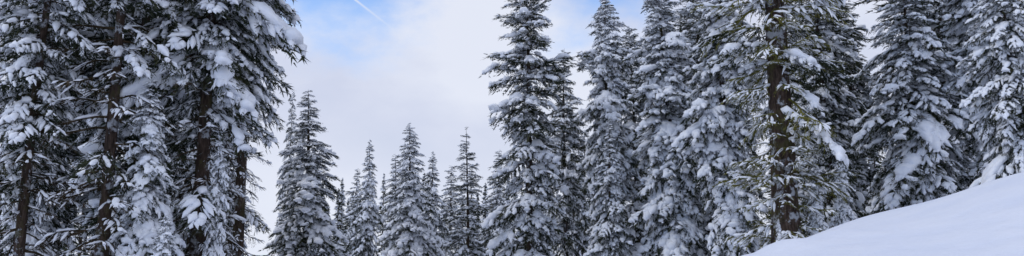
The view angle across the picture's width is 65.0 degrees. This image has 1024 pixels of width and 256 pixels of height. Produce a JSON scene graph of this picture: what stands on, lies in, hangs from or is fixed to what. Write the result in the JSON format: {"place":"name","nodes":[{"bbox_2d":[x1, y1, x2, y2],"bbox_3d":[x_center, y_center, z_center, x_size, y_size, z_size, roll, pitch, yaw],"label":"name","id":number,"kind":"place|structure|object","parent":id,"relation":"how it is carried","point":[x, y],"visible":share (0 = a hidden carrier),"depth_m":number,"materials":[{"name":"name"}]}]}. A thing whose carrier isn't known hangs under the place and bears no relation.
{"place":"outdoors","nodes":[
{"label":"outdoors","id":0,"kind":"place"},
{"bbox_2d":[0,0,1023,255],"label":"sky","id":1,"kind":"structure","parent":0,"point":[374,68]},
{"bbox_2d":[742,172,1023,255],"bbox_3d":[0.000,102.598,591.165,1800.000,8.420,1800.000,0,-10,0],"label":"snow ground","id":2,"kind":"structure","parent":0,"point":[985,219],"depth_m":11.82,"materials":[{"name":"white snow"}]},
{"bbox_2d":[0,144,60,255],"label":"young fir tree","id":3,"kind":"object","parent":2,"relation":"on","point":[47,226],"visible":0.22,"depth_m":21.56,"materials":[{"name":"grey plant"}]},
{"bbox_2d":[0,0,112,255],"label":"pine tree","id":4,"kind":"object","parent":2,"relation":"on","point":[35,64],"visible":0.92,"depth_m":20.64,"materials":[{"name":"white plant"}]},
{"bbox_2d":[0,0,112,255],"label":"fir tree","id":5,"kind":"object","parent":2,"relation":"on","point":[68,153],"visible":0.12,"depth_m":27.05,"materials":[{"name":"green plant"}]},
{"bbox_2d":[0,0,123,255],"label":"fir tree","id":6,"kind":"object","parent":2,"relation":"on","point":[63,223],"visible":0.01,"depth_m":32.07,"materials":[{"name":"green plant"}]},
{"bbox_2d":[3,0,198,255],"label":"pine tree","id":7,"kind":"object","parent":2,"relation":"on","point":[106,158],"visible":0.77,"depth_m":20.94,"materials":[{"name":"white plant"}]},
{"bbox_2d":[47,0,182,254],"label":"fir tree","id":8,"kind":"object","parent":2,"relation":"on","point":[90,149],"visible":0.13,"depth_m":27.30,"materials":[{"name":"green plant"}]},
{"bbox_2d":[68,4,181,227],"bbox_3d":[-14.679,-1.224,33.401,6.797,18.688,6.326,-9,-13,42],"label":"fir tree","id":9,"kind":"object","parent":2,"relation":"on","point":[84,198],"visible":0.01,"depth_m":31.39,"materials":[{"name":"green plant"}]},
{"bbox_2d":[97,79,186,255],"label":"young fir tree","id":10,"kind":"object","parent":2,"relation":"on","point":[150,169],"visible":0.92,"depth_m":20.81,"materials":[{"name":"white plant"}]},
{"bbox_2d":[151,215,175,255],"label":"young fir tree","id":11,"kind":"object","parent":2,"relation":"on","point":[160,241],"visible":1,"depth_m":19.78,"materials":[{"name":"white plant"}]},
{"bbox_2d":[157,24,231,255],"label":"fir tree","id":12,"kind":"object","parent":2,"relation":"on","point":[187,174],"visible":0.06,"depth_m":26.79,"materials":[{"name":"green plant"}]},
{"bbox_2d":[89,0,308,255],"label":"pine tree","id":13,"kind":"object","parent":2,"relation":"on","point":[222,67],"visible":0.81,"depth_m":22.54,"materials":[{"name":"white plant"}]},
{"bbox_2d":[202,134,231,255],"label":"young fir tree","id":14,"kind":"object","parent":2,"relation":"on","point":[217,243],"visible":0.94,"depth_m":21.87,"materials":[{"name":"white plant"}]},
{"bbox_2d":[166,19,268,250],"bbox_3d":[-12.106,-0.083,31.728,4.815,15.518,5.173,8,-13,-39],"label":"fir tree","id":15,"kind":"object","parent":2,"relation":"on","point":[253,150],"depth_m":31.13,"materials":[{"name":"green plant"}]},
{"bbox_2d":[211,112,251,255],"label":"fir tree","id":16,"kind":"object","parent":2,"relation":"on","point":[228,194],"visible":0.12,"depth_m":28.46,"materials":[{"name":"green plant"}]},
{"bbox_2d":[208,5,289,255],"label":"pine tree","id":17,"kind":"object","parent":2,"relation":"on","point":[239,206],"visible":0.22,"depth_m":24.12,"materials":[{"name":"green plant"}]},
{"bbox_2d":[273,91,297,255],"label":"fir tree","id":18,"kind":"object","parent":2,"relation":"on","point":[281,196],"visible":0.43,"depth_m":44.24,"materials":[{"name":"green plant"}]},
{"bbox_2d":[258,90,353,255],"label":"fir tree","id":19,"kind":"object","parent":2,"relation":"on","point":[305,212],"visible":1,"depth_m":39.41,"materials":[{"name":"white plant"}]},
{"bbox_2d":[340,168,362,255],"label":"fir tree","id":20,"kind":"object","parent":2,"relation":"on","point":[351,219],"visible":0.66,"depth_m":59.53,"materials":[{"name":"green plant"}]},
{"bbox_2d":[346,140,382,255],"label":"fir tree","id":21,"kind":"object","parent":2,"relation":"on","point":[364,237],"visible":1,"depth_m":54.65,"materials":[{"name":"green plant"}]},
{"bbox_2d":[376,154,403,254],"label":"fir tree","id":22,"kind":"object","parent":2,"relation":"on","point":[388,208],"visible":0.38,"depth_m":57.68,"materials":[{"name":"green plant"}]},
{"bbox_2d":[378,123,444,255],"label":"fir tree","id":23,"kind":"object","parent":2,"relation":"on","point":[407,234],"visible":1,"depth_m":47.34,"materials":[{"name":"white plant"}]},
{"bbox_2d":[421,151,451,255],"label":"fir tree","id":24,"kind":"object","parent":2,"relation":"on","point":[434,199],"visible":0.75,"depth_m":61.60,"materials":[{"name":"green plant"}]},
{"bbox_2d":[437,166,466,255],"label":"fir tree","id":25,"kind":"object","parent":2,"relation":"on","point":[449,213],"visible":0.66,"depth_m":65.44,"materials":[{"name":"green plant"}]},
{"bbox_2d":[441,127,495,255],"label":"spruce tree","id":26,"kind":"object","parent":2,"relation":"on","point":[463,188],"visible":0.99,"depth_m":49.76,"materials":[{"name":"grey plant"}]},
{"bbox_2d":[15,119,963,255],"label":"distant forest","id":27,"kind":"object","parent":2,"relation":"on","point":[339,224],"visible":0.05,"depth_m":96.92,"materials":[{"name":"plant"}]},
{"bbox_2d":[477,151,517,255],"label":"fir tree","id":28,"kind":"object","parent":2,"relation":"on","point":[493,234],"visible":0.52,"depth_m":57.67,"materials":[{"name":"green plant"}]},
{"bbox_2d":[478,0,593,255],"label":"fir tree","id":29,"kind":"object","parent":2,"relation":"on","point":[535,226],"visible":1,"depth_m":37.97,"materials":[{"name":"white plant"}]},
{"bbox_2d":[533,160,553,255],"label":"fir tree","id":30,"kind":"object","parent":2,"relation":"on","point":[548,222],"visible":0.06,"depth_m":59.30,"materials":[{"name":"green plant"}]},
{"bbox_2d":[541,50,588,255],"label":"fir tree","id":31,"kind":"object","parent":2,"relation":"on","point":[568,175],"visible":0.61,"depth_m":45.95,"materials":[{"name":"green plant"}]},
{"bbox_2d":[568,129,594,255],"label":"fir tree","id":32,"kind":"object","parent":2,"relation":"on","point":[584,213],"visible":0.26,"depth_m":61.32,"materials":[{"name":"green plant"}]},
{"bbox_2d":[572,0,647,255],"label":"fir tree","id":33,"kind":"object","parent":2,"relation":"on","point":[605,104],"visible":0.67,"depth_m":42.34,"materials":[{"name":"white plant"}]},
{"bbox_2d":[583,118,636,255],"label":"fir tree","id":34,"kind":"object","parent":2,"relation":"on","point":[608,242],"visible":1,"depth_m":35.73,"materials":[{"name":"white plant"}]},
{"bbox_2d":[612,26,661,255],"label":"fir tree","id":35,"kind":"object","parent":2,"relation":"on","point":[636,235],"visible":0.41,"depth_m":48.12,"materials":[{"name":"green plant"}]},
{"bbox_2d":[619,0,708,255],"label":"fir tree","id":36,"kind":"object","parent":2,"relation":"on","point":[672,199],"visible":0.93,"depth_m":35.82,"materials":[{"name":"white plant"}]},
{"bbox_2d":[672,0,757,255],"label":"fir tree","id":37,"kind":"object","parent":2,"relation":"on","point":[698,249],"visible":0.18,"depth_m":42.37,"materials":[{"name":"green plant"}]},
{"bbox_2d":[672,6,757,255],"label":"fir tree","id":38,"kind":"object","parent":2,"relation":"on","point":[693,85],"visible":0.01,"depth_m":47.87,"materials":[{"name":"green plant"}]},
{"bbox_2d":[667,0,769,255],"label":"fir tree","id":39,"kind":"object","parent":2,"relation":"on","point":[716,134],"visible":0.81,"depth_m":31.81,"materials":[{"name":"white plant"}]},
{"bbox_2d":[742,140,770,247],"bbox_3d":[10.584,3.416,35.964,2.706,8.938,2.950,0,-10,0],"label":"fir tree","id":40,"kind":"object","parent":2,"relation":"on","point":[759,194],"visible":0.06,"depth_m":35.40,"materials":[{"name":"green plant"}]},
{"bbox_2d":[689,0,856,250],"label":"pine tree","id":41,"kind":"object","parent":2,"relation":"on","point":[780,114],"visible":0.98,"depth_m":24.10,"materials":[{"name":"green plant"}]},
{"bbox_2d":[776,219,781,241],"bbox_3d":[6.591,2.676,19.838,0.185,0.880,0.230,-9,-13,40],"label":"young fir tree","id":42,"kind":"object","parent":2,"relation":"on","point":[778,229],"visible":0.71,"depth_m":19.84,"materials":[{"name":"white plant"}]},
{"bbox_2d":[804,161,829,235],"bbox_3d":[9.120,2.743,23.915,0.671,3.596,0.834,5,-11,-24],"label":"young fir tree","id":43,"kind":"object","parent":2,"relation":"on","point":[814,221],"visible":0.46,"depth_m":23.90,"materials":[{"name":"white plant"}]},
{"bbox_2d":[764,0,872,232],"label":"fir tree","id":44,"kind":"object","parent":2,"relation":"on","point":[861,178],"visible":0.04,"depth_m":35.52,"materials":[{"name":"green plant"}]},
{"bbox_2d":[765,0,878,235],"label":"fir tree","id":45,"kind":"object","parent":2,"relation":"on","point":[835,112],"visible":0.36,"depth_m":31.30,"materials":[{"name":"green plant"}]},
{"bbox_2d":[829,161,856,227],"bbox_3d":[10.083,2.584,24.463,1.068,4.094,0.860,-1,-10,8],"label":"young fir tree","id":46,"kind":"object","parent":2,"relation":"on","point":[842,209],"visible":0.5,"depth_m":24.34,"materials":[{"name":"white plant"}]},
{"bbox_2d":[831,3,891,216],"bbox_3d":[16.515,0.145,38.602,4.213,13.579,4.527,-3,-10,18],"label":"fir tree","id":47,"kind":"object","parent":2,"relation":"on","point":[858,89],"visible":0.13,"depth_m":38.06,"materials":[{"name":"green plant"}]},
{"bbox_2d":[850,0,979,191],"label":"fir tree","id":48,"kind":"object","parent":2,"relation":"on","point":[936,15],"visible":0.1,"depth_m":35.50,"materials":[{"name":"green plant"}]},
{"bbox_2d":[847,0,985,215],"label":"fir tree","id":49,"kind":"object","parent":2,"relation":"on","point":[925,164],"visible":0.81,"depth_m":27.29,"materials":[{"name":"white plant"}]},
{"bbox_2d":[896,2,976,185],"bbox_3d":[21.862,-2.520,38.055,6.991,18.561,5.305,0,-10,2],"label":"fir tree","id":50,"kind":"object","parent":2,"relation":"on","point":[964,149],"depth_m":36.71,"materials":[{"name":"green plant"}]},
{"bbox_2d":[920,0,1023,179],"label":"fir tree","id":51,"kind":"object","parent":2,"relation":"on","point":[956,23],"visible":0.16,"depth_m":27.31,"materials":[{"name":"green plant"}]},
{"bbox_2d":[956,0,1023,187],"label":"fir tree","id":52,"kind":"object","parent":2,"relation":"on","point":[1005,109],"visible":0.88,"depth_m":20.62,"materials":[{"name":"white plant"}]}
]}

